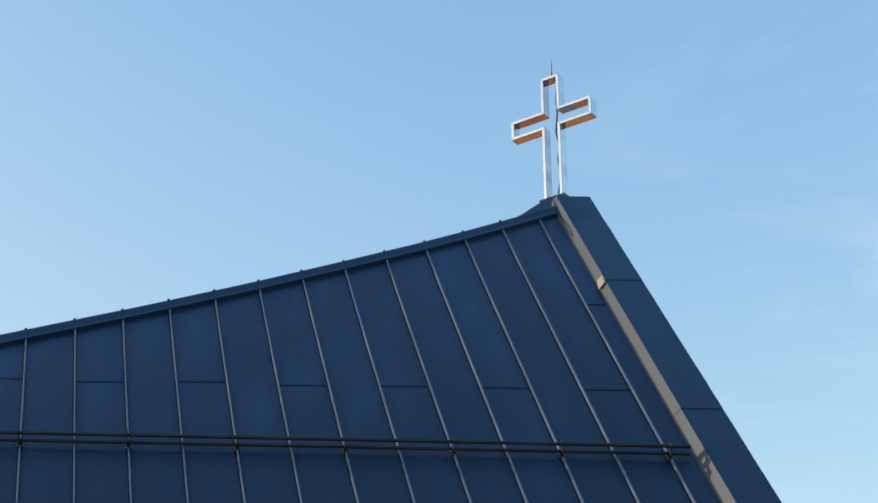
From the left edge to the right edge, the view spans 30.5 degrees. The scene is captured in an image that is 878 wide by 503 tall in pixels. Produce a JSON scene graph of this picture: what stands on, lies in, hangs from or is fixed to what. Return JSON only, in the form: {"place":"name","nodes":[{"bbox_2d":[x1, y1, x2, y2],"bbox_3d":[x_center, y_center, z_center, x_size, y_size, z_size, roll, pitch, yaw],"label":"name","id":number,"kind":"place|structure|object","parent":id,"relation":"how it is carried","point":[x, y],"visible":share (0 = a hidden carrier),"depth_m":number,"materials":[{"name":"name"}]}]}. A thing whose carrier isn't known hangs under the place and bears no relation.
{"place":"outdoors","nodes":[
{"label":"outdoors","id":0,"kind":"place"},
{"bbox_2d":[0,0,877,502],"label":"sky","id":1,"kind":"structure","parent":0,"point":[152,151],"materials":[{"name":"blue"}]},
{"label":"ground","id":2,"kind":"structure","parent":0,"visible":0},
{"bbox_3d":[2.890,3.428,16.104,2.078,11.816,6.740,1,-27,-1],"label":"gable wall","id":3,"kind":"object","parent":2,"relation":"on","visible":0},
{"bbox_2d":[556,196,781,502],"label":"verge capping","id":4,"kind":"object","parent":3,"relation":"attached to","point":[724,445],"visible":0.81,"depth_m":17.87,"materials":[{"name":"blue metal"}]},
{"bbox_2d":[597,275,605,289],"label":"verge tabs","id":5,"kind":"object","parent":4,"relation":"attached to","point":[601,282],"visible":0.86,"depth_m":19.53,"materials":[{"name":"beige metal"}]},
{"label":"roof slope","id":6,"kind":"object","parent":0,"visible":0},
{"bbox_2d":[0,205,558,346],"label":"ridge flashing","id":7,"kind":"object","parent":6,"relation":"on","point":[95,321],"visible":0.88,"depth_m":19.38,"materials":[{"name":"blue metal"}]},
{"bbox_2d":[5,216,535,339],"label":"ridge screws","id":8,"kind":"object","parent":7,"relation":"attached to","point":[246,288],"visible":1,"depth_m":19.17,"materials":[{"name":"metal"}]},
{"bbox_2d":[24,210,536,329],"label":"ridge clips","id":9,"kind":"object","parent":7,"relation":"on","point":[122,309],"visible":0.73,"depth_m":19.41,"materials":[{"name":"metal"}]},
{"bbox_2d":[519,197,551,216],"bbox_3d":[1.317,-0.621,21.310,0.619,0.505,0.162,19,-32,-33],"label":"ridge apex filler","id":10,"kind":"object","parent":7,"relation":"on","point":[545,204],"visible":1,"depth_m":21.33,"materials":[{"name":"blue metal"}]},
{"bbox_2d":[553,195,571,236],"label":"lightning conductor cable","id":11,"kind":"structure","parent":7,"relation":"attached to","point":[559,217],"depth_m":21.10,"materials":[{"name":"grey metal"}]},
{"bbox_2d":[0,217,720,502],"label":"roof sheet","id":12,"kind":"object","parent":6,"relation":"on","point":[157,474],"visible":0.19,"depth_m":17.36,"materials":[{"name":"blue metal"}]},
{"bbox_2d":[0,304,630,390],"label":"roof panel joints","id":13,"kind":"object","parent":12,"relation":"on","point":[327,385],"visible":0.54,"depth_m":17.54,"materials":[{"name":"blue"}]},
{"bbox_2d":[18,428,672,460],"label":"snow guard brackets","id":14,"kind":"object","parent":12,"relation":"attached to","point":[453,452],"visible":0.73,"depth_m":16.37,"materials":[{"name":"black metal"}]},
{"bbox_2d":[0,430,690,455],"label":"snow guard tubes","id":15,"kind":"object","parent":14,"relation":"attached to","point":[343,446],"visible":1,"depth_m":16.37},
{"bbox_2d":[17,442,673,458],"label":"snow guard bolts","id":16,"kind":"object","parent":14,"relation":"attached to","point":[342,449],"visible":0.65,"depth_m":16.40,"materials":[{"name":"grey"}]},
{"bbox_2d":[14,222,691,502],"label":"seam foot lines","id":17,"kind":"object","parent":12,"relation":"attached to","point":[328,392],"visible":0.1,"depth_m":17.33,"materials":[{"name":"blue"}]},
{"bbox_2d":[16,219,695,502],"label":"standing seams","id":18,"kind":"object","parent":12,"relation":"attached to","point":[482,390],"visible":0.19,"depth_m":17.42,"materials":[{"name":"metal"}]},
{"bbox_2d":[552,197,735,502],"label":"roof edge trim","id":19,"kind":"structure","parent":12,"relation":"attached to","point":[707,466],"depth_m":17.85,"materials":[{"name":"grey metal"}]},
{"bbox_2d":[511,62,596,202],"bbox_3d":[1.590,-1.634,22.270,1.293,2.491,0.235,-17,-31,31],"label":"cross frame","id":20,"kind":"object","parent":6,"relation":"on","point":[562,107],"visible":0.98,"depth_m":22.23,"materials":[{"name":"silver metal"}]}
]}

